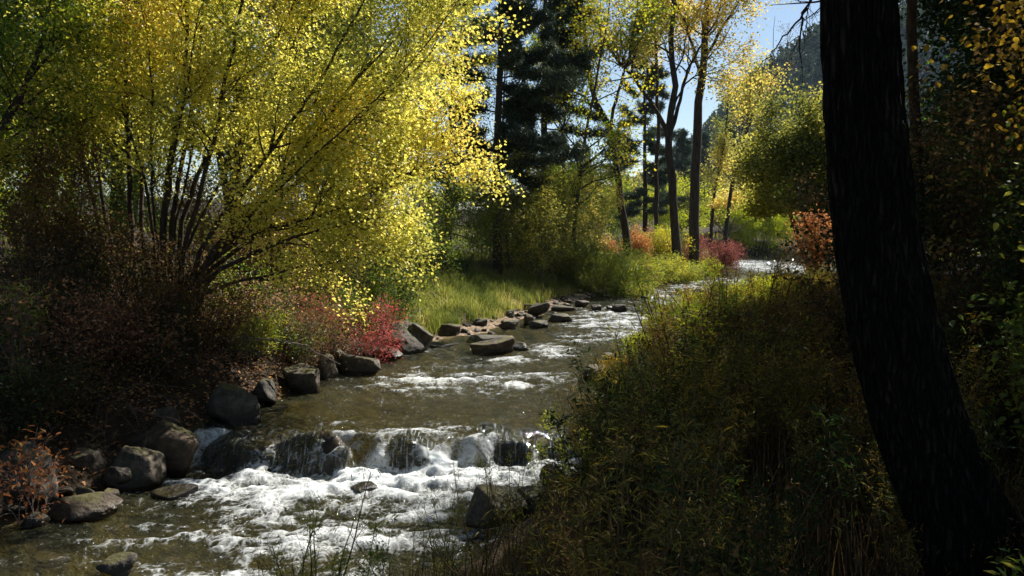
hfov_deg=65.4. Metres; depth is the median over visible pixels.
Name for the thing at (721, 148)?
bare tree
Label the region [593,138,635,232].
conifer
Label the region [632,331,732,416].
willow herb
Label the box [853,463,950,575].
willow herb
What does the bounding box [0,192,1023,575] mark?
ground
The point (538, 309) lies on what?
rock
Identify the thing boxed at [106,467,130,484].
rock
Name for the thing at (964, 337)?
willow herb
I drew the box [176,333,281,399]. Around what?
dead brush
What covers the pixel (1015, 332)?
shade shrub
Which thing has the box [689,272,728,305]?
willow shoot
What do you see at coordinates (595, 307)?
rock
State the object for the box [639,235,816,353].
willow shoot
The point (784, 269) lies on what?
ochre shrub
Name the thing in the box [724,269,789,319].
willow herb
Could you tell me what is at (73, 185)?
thicket shrub
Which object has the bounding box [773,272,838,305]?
bank bush
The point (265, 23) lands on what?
deciduous tree
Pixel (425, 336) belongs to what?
boulder
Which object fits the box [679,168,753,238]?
bush
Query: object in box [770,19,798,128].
bare tree
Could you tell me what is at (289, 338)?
bramble
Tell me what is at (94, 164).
thicket shrub
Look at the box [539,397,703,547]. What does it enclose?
willow herb
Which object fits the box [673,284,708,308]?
bank bush
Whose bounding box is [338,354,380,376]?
rock
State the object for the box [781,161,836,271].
orange shrub
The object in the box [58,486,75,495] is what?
cobble
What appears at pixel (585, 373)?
rock
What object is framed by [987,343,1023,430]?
willow herb
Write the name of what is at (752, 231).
willow shrub
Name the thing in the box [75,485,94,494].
rock
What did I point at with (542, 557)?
willow herb
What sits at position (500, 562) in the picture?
bank grass
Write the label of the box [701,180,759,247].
rounded tree
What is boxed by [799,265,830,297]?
willow herb
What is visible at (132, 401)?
leaf litter
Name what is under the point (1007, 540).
willow herb
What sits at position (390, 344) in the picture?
red shrub
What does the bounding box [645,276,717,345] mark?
willow shoot
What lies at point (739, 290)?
willow shoot
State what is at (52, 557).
rock
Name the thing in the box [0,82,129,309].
rust shrub
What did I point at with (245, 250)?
thicket shrub
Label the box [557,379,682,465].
bank bush
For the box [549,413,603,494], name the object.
willow shoot
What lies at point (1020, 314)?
willow herb
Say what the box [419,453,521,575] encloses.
willow shoot
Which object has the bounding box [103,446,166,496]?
boulder
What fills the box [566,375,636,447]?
willow shoot
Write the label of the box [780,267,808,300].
willow herb
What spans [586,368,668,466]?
willow herb
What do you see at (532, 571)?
willow herb
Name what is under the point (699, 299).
willow herb
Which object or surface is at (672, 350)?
willow shoot
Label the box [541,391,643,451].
willow shoot
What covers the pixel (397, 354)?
rock
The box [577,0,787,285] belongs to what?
cottonwood tree
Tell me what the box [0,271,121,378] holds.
rust shrub
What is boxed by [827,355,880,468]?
willow herb
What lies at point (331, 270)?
thicket shrub
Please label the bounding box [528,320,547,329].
rock
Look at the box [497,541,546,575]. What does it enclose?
willow herb
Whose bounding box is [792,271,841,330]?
willow herb
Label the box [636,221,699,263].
bush
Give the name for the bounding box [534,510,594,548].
willow herb
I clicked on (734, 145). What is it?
conifer
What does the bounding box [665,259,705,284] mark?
willow shrub
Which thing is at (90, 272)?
bramble
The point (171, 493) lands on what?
rock
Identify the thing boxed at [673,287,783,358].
willow herb
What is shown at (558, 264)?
willow shrub
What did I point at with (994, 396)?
willow herb
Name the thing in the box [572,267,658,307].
willow shrub
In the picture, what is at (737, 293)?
willow herb
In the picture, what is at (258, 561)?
willow shoot
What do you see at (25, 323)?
bush
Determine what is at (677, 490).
willow herb
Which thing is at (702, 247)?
bush
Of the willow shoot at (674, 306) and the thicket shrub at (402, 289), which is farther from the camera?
the thicket shrub at (402, 289)
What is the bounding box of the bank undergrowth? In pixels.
[391,264,1023,575]
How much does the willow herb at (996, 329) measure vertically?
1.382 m
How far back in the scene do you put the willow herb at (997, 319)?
9.04 m
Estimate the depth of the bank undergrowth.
6.36 m
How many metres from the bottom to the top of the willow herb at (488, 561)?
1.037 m
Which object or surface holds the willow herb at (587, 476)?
on the ground at (124, 518)
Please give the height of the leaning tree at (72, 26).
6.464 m
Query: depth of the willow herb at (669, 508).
4.26 m
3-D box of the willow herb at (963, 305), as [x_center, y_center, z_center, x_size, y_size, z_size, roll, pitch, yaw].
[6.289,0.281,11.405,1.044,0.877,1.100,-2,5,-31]
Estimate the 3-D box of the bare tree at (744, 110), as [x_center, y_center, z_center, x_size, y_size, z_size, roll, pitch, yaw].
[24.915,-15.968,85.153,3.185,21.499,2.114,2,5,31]
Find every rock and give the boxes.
[20,511,52,529]
[30,551,75,568]
[46,492,122,521]
[67,448,106,472]
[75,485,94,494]
[96,552,136,575]
[104,488,119,496]
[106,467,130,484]
[150,483,197,508]
[153,406,179,424]
[253,379,276,404]
[282,363,319,394]
[314,353,337,380]
[328,348,345,373]
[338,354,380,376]
[350,481,380,500]
[372,346,402,359]
[429,341,458,348]
[437,324,460,336]
[466,334,506,343]
[470,336,514,361]
[498,320,518,329]
[512,342,528,351]
[518,485,549,517]
[523,314,533,326]
[527,303,549,315]
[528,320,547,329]
[539,464,562,489]
[548,313,572,322]
[551,305,575,311]
[574,300,588,307]
[581,364,604,383]
[591,304,600,311]
[603,352,622,366]
[610,304,626,311]
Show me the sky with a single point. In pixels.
(786, 14)
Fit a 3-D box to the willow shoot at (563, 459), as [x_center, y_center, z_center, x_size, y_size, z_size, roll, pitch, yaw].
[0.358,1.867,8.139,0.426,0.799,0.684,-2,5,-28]
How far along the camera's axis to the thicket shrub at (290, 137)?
24.91 m
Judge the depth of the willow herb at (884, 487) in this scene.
5.59 m
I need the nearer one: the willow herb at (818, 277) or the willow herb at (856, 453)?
the willow herb at (856, 453)
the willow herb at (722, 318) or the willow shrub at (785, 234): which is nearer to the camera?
the willow herb at (722, 318)
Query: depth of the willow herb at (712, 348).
7.92 m
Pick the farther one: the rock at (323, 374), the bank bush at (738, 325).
the rock at (323, 374)
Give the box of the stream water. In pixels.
[0,258,835,575]
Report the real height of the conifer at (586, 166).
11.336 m
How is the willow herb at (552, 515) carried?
on the ground at (124, 518)
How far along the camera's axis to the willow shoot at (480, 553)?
5.45 m
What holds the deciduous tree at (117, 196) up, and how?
on the ground at (124, 518)
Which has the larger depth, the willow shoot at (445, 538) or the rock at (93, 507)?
the rock at (93, 507)
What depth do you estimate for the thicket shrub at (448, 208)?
26.93 m
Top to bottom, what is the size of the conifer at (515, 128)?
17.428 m
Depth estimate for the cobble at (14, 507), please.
8.15 m
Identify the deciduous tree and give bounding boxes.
[0,0,105,267]
[0,0,232,267]
[3,0,138,232]
[116,0,320,271]
[213,0,507,292]
[248,0,389,250]
[455,5,569,270]
[511,0,673,275]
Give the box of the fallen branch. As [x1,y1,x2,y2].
[211,337,338,363]
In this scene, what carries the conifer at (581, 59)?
on the ground at (124, 518)
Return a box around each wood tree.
[774,0,924,242]
[898,0,1023,203]
[911,0,1023,175]
[918,0,1023,275]
[920,0,1022,271]
[927,0,981,71]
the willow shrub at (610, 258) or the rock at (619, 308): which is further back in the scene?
the willow shrub at (610, 258)
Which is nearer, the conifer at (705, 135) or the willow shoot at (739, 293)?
the willow shoot at (739, 293)
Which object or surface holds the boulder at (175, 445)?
on the stream water
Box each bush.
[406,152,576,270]
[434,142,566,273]
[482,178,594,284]
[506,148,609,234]
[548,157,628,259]
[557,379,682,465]
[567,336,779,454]
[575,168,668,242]
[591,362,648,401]
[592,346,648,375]
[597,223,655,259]
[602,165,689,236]
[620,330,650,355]
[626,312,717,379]
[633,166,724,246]
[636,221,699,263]
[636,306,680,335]
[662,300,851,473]
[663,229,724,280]
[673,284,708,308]
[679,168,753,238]
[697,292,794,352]
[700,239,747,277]
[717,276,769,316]
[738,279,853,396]
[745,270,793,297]
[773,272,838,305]
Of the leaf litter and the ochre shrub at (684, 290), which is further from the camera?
the ochre shrub at (684, 290)
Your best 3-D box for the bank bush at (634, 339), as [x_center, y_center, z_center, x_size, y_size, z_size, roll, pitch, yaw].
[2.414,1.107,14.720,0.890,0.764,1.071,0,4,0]
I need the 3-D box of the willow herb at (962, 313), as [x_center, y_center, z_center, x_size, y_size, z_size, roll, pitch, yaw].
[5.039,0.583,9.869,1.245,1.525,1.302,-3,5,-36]
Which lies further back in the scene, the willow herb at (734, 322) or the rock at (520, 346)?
the rock at (520, 346)
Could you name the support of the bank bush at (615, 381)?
on the ground at (124, 518)
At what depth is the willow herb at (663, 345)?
9.85 m
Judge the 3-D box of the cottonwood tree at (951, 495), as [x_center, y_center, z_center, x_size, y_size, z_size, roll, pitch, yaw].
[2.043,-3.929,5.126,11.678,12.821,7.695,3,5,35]
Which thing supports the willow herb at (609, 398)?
on the ground at (124, 518)
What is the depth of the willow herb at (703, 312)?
13.54 m
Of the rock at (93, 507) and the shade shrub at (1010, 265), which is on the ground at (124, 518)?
the shade shrub at (1010, 265)
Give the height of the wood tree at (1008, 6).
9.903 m
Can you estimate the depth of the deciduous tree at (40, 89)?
29.60 m
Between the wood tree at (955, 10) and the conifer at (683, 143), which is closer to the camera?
the wood tree at (955, 10)
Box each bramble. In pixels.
[0,206,168,332]
[0,212,129,334]
[0,279,180,382]
[21,201,209,311]
[103,247,221,339]
[122,231,249,315]
[124,261,246,345]
[133,271,277,354]
[182,234,302,319]
[223,294,336,360]
[224,255,350,336]
[281,305,369,369]
[315,270,422,340]
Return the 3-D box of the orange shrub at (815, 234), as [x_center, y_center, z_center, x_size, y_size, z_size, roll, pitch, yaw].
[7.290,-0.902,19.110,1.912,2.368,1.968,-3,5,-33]
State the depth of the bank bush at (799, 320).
10.00 m
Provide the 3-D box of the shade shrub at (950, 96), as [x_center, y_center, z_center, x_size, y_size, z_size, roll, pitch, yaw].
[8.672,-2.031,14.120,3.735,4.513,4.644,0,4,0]
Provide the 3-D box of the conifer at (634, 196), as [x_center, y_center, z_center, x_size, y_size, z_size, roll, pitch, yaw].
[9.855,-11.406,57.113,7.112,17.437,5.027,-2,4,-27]
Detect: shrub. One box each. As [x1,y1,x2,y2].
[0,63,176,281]
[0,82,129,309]
[0,106,102,262]
[0,114,165,259]
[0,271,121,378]
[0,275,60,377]
[1,39,159,256]
[24,193,190,315]
[65,141,236,275]
[74,282,193,378]
[81,56,305,256]
[157,159,304,287]
[196,213,321,310]
[203,50,366,238]
[209,274,304,346]
[210,298,294,362]
[228,177,378,308]
[271,308,337,365]
[288,294,353,352]
[289,287,414,359]
[301,130,500,263]
[330,209,470,329]
[346,319,407,366]
[373,165,482,284]
[403,172,505,273]
[482,153,608,274]
[485,226,569,271]
[539,231,604,281]
[559,228,649,295]
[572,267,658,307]
[606,247,668,290]
[630,252,685,286]
[648,250,707,287]
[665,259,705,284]
[672,280,724,299]
[685,251,724,283]
[717,201,797,253]
[744,188,788,242]
[758,209,816,247]
[759,114,1017,304]
[761,255,828,283]
[780,204,835,282]
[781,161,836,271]
[782,224,1017,373]
[905,14,1023,334]
[905,64,1020,273]
[908,39,1023,299]
[909,125,980,275]
[910,115,1002,278]
[924,105,1023,371]
[949,244,1023,451]
[987,162,1023,342]
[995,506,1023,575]
[998,40,1023,142]
[1001,94,1023,116]
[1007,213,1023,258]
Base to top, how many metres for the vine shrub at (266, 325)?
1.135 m
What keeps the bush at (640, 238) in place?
on the ground at (124, 518)
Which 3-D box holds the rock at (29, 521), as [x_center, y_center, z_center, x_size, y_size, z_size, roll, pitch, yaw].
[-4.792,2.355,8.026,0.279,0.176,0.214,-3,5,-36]
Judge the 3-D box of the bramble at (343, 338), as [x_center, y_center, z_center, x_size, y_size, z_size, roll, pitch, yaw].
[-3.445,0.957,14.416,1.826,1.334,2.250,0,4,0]
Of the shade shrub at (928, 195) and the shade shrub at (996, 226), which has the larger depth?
the shade shrub at (928, 195)
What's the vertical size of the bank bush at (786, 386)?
1.706 m
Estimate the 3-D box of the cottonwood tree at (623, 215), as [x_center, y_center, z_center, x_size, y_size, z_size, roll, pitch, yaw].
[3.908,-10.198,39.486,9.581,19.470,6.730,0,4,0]
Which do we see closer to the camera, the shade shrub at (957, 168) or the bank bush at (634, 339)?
the shade shrub at (957, 168)
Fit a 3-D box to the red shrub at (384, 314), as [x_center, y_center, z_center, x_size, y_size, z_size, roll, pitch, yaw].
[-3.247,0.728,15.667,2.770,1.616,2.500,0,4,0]
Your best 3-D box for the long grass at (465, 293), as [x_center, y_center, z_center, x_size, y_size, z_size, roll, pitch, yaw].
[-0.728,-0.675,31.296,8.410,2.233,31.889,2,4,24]
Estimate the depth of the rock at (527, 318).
21.80 m
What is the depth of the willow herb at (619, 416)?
6.84 m
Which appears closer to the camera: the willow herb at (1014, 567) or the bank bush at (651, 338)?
the willow herb at (1014, 567)
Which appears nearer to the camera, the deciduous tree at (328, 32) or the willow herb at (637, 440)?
the willow herb at (637, 440)
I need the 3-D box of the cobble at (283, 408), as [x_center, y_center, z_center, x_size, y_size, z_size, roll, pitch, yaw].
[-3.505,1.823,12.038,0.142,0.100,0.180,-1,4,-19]
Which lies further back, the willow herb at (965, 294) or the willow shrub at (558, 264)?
the willow shrub at (558, 264)
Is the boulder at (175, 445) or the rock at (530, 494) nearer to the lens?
the rock at (530, 494)
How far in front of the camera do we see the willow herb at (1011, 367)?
6.32 m
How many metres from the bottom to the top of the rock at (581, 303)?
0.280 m
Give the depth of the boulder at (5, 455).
8.42 m
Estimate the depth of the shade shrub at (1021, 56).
12.67 m
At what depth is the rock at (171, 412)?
10.37 m
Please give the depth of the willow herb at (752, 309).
9.79 m
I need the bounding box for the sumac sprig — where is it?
[0,400,80,532]
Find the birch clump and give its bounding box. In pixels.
[2,0,543,335]
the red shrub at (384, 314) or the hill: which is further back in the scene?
the hill
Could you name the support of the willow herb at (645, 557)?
on the ground at (124, 518)
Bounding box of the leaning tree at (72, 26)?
[0,0,175,201]
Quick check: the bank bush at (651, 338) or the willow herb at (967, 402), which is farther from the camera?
the bank bush at (651, 338)
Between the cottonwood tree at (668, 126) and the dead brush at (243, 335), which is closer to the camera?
the dead brush at (243, 335)
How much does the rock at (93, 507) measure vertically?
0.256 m
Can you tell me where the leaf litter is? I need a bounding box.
[0,288,381,524]
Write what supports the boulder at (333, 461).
on the stream water
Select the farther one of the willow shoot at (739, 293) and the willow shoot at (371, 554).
the willow shoot at (739, 293)
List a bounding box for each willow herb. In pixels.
[414,521,690,575]
[432,563,488,575]
[466,560,503,575]
[482,468,731,575]
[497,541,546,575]
[514,529,585,575]
[527,461,634,575]
[531,523,596,575]
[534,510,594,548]
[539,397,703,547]
[542,467,630,548]
[544,496,708,575]
[546,418,752,575]
[546,441,634,536]
[550,428,748,575]
[557,355,715,498]
[560,334,706,489]
[564,353,714,539]
[567,416,725,570]
[574,410,645,522]
[578,376,696,531]
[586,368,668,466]
[619,332,664,408]
[622,347,702,441]
[623,306,692,410]
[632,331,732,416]
[634,317,784,427]
[641,426,853,575]
[643,434,796,571]
[645,345,734,466]
[658,289,775,383]
[665,289,709,329]
[666,308,779,434]
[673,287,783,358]
[676,458,804,575]
[678,292,709,323]
[678,293,717,336]
[688,296,729,334]
[689,282,723,310]
[690,412,764,489]
[697,326,832,488]
[699,288,746,352]
[702,299,817,410]
[703,269,749,302]
[720,278,747,310]
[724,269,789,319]
[724,311,856,472]
[736,369,814,469]
[745,266,806,321]
[776,403,852,513]
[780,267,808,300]
[785,273,825,316]
[787,295,839,341]
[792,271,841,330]
[798,281,843,327]
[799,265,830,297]
[800,370,867,450]
[801,404,1015,575]
[802,272,840,310]
[802,358,870,467]
[810,392,910,568]
[814,408,881,514]
[823,401,881,495]
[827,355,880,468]
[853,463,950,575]
[855,442,924,575]
[933,277,976,351]
[943,314,1015,411]
[945,323,973,380]
[945,329,993,405]
[947,271,989,310]
[948,280,986,334]
[949,314,990,358]
[950,351,991,431]
[957,340,1023,463]
[959,311,1019,434]
[966,268,1018,336]
[970,518,1023,573]
[974,292,1023,366]
[983,327,1023,430]
[983,548,1023,575]
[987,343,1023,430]
[990,336,1023,401]
[1001,313,1023,385]
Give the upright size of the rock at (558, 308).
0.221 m
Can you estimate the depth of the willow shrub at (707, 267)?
43.04 m
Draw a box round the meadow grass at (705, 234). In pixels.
[16,215,979,278]
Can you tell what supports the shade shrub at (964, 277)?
on the ground at (124, 518)
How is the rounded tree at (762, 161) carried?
on the ground at (124, 518)
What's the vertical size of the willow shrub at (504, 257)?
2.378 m
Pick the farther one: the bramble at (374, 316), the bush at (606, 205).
the bush at (606, 205)
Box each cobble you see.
[6,503,26,512]
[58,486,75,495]
[275,406,284,411]
[276,403,288,408]
[474,318,487,324]
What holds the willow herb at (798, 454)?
on the ground at (124, 518)
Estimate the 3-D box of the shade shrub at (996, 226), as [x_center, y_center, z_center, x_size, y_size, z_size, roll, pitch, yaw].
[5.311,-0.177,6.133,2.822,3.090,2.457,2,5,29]
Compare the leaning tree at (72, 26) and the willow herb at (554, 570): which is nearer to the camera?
the willow herb at (554, 570)
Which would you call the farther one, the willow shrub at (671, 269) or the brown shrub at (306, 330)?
the willow shrub at (671, 269)
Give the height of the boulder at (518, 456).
0.680 m
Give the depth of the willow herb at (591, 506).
5.99 m
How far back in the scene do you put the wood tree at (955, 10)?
15.70 m
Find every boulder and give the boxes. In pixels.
[0,441,58,504]
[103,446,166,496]
[129,420,198,477]
[199,425,283,490]
[206,383,261,428]
[277,431,347,483]
[372,320,424,358]
[387,429,461,477]
[408,323,433,356]
[465,484,526,528]
[479,423,530,477]
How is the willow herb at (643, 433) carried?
on the ground at (124, 518)
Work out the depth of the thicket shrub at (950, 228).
18.86 m
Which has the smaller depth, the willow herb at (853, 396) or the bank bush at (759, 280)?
the willow herb at (853, 396)
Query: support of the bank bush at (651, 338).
on the ground at (124, 518)
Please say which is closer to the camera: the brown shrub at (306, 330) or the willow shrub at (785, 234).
the brown shrub at (306, 330)
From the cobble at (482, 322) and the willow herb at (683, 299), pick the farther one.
the cobble at (482, 322)
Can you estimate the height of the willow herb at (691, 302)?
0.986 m
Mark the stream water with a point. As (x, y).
(442, 466)
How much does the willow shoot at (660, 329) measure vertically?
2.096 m
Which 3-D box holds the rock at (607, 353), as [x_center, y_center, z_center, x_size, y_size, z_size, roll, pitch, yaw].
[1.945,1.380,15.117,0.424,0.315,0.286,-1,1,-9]
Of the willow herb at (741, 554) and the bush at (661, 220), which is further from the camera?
the bush at (661, 220)
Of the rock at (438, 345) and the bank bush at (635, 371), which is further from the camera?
the rock at (438, 345)
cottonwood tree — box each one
[522,0,688,255]
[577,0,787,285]
[617,0,711,261]
[629,0,794,283]
[751,0,1023,575]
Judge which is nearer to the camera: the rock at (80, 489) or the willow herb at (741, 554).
the willow herb at (741, 554)
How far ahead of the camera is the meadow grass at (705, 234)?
66.51 m
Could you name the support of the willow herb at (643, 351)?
on the ground at (124, 518)
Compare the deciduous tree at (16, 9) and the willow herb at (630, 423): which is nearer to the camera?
the willow herb at (630, 423)
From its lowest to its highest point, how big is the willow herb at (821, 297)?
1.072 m
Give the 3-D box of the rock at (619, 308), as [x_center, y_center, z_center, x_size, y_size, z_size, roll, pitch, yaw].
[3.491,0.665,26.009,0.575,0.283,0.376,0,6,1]
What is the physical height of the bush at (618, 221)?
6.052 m
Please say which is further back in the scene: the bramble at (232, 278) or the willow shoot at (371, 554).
the bramble at (232, 278)
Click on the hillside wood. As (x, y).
(780, 58)
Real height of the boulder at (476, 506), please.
0.384 m
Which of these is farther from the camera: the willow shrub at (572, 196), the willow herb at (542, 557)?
the willow shrub at (572, 196)
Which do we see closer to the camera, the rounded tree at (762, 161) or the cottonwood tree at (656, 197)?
the rounded tree at (762, 161)
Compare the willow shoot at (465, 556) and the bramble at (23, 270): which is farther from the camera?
the bramble at (23, 270)
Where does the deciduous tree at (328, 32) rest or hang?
on the ground at (124, 518)
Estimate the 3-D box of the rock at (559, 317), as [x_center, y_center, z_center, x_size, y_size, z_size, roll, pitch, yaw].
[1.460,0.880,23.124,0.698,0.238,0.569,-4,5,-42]
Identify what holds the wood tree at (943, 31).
on the ground at (124, 518)
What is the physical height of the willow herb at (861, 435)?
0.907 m
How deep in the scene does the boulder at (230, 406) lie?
10.91 m
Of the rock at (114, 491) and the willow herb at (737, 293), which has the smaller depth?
the rock at (114, 491)
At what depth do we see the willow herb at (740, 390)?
7.06 m
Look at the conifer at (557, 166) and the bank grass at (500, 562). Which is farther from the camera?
the conifer at (557, 166)
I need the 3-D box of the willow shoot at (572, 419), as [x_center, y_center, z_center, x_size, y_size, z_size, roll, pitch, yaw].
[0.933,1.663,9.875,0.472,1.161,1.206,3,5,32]
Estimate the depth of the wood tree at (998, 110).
10.85 m
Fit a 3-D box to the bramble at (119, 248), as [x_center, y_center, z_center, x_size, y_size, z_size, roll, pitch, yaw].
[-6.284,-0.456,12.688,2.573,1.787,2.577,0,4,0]
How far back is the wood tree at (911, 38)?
11.66 m
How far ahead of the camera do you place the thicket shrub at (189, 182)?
16.77 m
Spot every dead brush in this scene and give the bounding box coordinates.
[72,354,207,455]
[171,279,304,386]
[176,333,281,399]
[270,299,378,401]
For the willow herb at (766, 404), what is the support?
on the ground at (124, 518)
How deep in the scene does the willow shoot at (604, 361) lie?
12.31 m
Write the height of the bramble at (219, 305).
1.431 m
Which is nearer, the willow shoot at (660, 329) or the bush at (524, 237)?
the willow shoot at (660, 329)
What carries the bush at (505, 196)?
on the ground at (124, 518)
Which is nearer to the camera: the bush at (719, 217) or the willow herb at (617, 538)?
the willow herb at (617, 538)
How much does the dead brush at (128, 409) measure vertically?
1.469 m
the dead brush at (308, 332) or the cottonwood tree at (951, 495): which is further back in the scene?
the dead brush at (308, 332)
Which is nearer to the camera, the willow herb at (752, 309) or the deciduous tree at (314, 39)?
the willow herb at (752, 309)
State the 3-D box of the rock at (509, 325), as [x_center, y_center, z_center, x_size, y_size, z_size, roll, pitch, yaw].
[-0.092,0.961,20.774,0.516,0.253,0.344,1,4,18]
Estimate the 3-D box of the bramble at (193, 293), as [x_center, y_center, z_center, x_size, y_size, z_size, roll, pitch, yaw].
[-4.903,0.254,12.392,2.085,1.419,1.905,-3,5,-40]
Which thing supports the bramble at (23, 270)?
on the ground at (124, 518)
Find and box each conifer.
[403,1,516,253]
[424,0,594,277]
[495,0,619,243]
[523,130,571,232]
[569,139,602,232]
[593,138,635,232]
[604,9,705,243]
[664,128,709,232]
[699,124,745,234]
[699,132,717,226]
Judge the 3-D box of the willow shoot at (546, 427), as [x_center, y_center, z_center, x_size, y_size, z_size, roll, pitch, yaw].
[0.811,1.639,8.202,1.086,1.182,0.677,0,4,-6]
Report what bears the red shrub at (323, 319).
on the ground at (124, 518)
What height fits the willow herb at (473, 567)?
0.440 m
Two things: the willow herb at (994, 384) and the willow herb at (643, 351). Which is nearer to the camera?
the willow herb at (994, 384)
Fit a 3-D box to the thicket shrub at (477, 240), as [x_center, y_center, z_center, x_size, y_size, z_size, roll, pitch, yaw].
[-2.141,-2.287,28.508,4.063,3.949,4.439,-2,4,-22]
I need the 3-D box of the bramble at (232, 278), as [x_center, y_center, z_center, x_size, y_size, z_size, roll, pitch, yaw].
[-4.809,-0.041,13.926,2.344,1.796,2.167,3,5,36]
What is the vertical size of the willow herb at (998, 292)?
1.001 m
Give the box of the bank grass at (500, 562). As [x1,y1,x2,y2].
[387,275,974,575]
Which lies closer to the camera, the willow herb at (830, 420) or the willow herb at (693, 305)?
the willow herb at (830, 420)
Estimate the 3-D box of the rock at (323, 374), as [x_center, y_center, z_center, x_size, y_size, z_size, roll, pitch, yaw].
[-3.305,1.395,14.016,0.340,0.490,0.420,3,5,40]
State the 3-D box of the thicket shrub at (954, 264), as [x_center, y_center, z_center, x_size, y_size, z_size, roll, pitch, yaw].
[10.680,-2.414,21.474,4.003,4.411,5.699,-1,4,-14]
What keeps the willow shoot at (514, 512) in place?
on the ground at (124, 518)
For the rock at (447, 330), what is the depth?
18.18 m
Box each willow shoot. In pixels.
[248,543,336,575]
[254,462,394,575]
[325,510,406,575]
[335,509,437,575]
[412,469,472,575]
[418,542,480,575]
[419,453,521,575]
[462,523,530,575]
[473,452,556,564]
[525,437,574,503]
[536,399,624,493]
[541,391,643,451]
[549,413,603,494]
[556,377,599,466]
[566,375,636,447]
[585,342,625,381]
[590,301,698,415]
[622,267,768,417]
[628,256,747,381]
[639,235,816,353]
[639,280,774,393]
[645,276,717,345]
[653,283,704,338]
[686,256,795,348]
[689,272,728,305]
[691,257,779,335]
[709,264,770,328]
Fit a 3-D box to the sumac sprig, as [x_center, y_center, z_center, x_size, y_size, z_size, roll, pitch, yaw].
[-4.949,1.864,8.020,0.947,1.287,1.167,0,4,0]
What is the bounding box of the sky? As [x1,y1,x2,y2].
[0,0,948,210]
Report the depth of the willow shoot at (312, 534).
5.28 m
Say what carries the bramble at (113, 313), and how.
on the ground at (124, 518)
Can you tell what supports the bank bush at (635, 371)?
on the ground at (124, 518)
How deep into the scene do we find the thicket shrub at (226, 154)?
23.86 m
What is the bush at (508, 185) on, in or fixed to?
on the ground at (124, 518)
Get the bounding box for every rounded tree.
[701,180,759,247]
[714,70,831,270]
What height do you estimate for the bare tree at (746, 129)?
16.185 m
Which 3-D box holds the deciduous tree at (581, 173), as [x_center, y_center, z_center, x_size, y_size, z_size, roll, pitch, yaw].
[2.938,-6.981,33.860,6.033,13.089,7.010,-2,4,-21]
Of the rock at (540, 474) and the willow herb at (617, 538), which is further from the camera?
the rock at (540, 474)
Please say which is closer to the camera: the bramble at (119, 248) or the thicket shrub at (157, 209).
the bramble at (119, 248)
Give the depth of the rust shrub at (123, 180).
15.52 m
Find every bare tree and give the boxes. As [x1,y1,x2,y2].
[700,68,743,257]
[718,48,791,258]
[733,36,755,187]
[754,19,785,136]
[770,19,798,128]
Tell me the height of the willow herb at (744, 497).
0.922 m
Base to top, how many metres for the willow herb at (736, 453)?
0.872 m
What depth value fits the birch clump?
12.86 m
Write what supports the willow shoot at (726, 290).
on the ground at (124, 518)
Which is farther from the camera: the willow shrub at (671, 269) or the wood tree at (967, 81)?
the willow shrub at (671, 269)
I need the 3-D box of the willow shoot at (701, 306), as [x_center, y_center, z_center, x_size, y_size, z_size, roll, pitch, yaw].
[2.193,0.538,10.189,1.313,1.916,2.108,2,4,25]
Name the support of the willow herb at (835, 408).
on the ground at (124, 518)
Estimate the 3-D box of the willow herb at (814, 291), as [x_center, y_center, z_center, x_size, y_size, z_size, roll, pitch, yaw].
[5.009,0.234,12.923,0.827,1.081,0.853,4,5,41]
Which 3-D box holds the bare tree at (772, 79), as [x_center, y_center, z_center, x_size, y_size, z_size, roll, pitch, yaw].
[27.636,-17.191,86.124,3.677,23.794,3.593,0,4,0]
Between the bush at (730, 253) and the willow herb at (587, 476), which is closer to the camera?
the willow herb at (587, 476)
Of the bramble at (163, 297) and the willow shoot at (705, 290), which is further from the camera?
the willow shoot at (705, 290)
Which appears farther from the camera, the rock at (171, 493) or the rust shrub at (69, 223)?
the rust shrub at (69, 223)
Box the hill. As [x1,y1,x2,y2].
[685,20,966,181]
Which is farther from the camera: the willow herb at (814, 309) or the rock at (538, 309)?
the rock at (538, 309)
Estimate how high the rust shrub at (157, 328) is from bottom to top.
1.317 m
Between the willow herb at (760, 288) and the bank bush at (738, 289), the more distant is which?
the bank bush at (738, 289)
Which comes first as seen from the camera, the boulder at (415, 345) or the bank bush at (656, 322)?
the bank bush at (656, 322)
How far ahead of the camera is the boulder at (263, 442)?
10.13 m
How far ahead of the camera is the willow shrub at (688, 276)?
39.62 m
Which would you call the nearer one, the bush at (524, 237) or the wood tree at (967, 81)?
the wood tree at (967, 81)
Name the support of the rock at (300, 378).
on the ground at (124, 518)
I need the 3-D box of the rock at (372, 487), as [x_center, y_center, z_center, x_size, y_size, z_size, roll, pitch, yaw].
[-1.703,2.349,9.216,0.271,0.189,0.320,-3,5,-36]
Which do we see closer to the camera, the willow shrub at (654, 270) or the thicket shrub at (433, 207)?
the thicket shrub at (433, 207)
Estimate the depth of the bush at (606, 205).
35.48 m
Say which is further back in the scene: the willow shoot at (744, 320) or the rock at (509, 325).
the rock at (509, 325)
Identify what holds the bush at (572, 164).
on the ground at (124, 518)
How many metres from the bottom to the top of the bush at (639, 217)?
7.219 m
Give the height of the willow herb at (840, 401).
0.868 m
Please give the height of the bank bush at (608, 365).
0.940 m
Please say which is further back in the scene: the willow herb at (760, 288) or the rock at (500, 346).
the rock at (500, 346)
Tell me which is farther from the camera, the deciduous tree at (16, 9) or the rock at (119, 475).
the deciduous tree at (16, 9)
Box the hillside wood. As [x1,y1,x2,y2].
[513,0,980,218]
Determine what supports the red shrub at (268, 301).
on the ground at (124, 518)
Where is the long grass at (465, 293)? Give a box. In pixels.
[85,246,622,335]

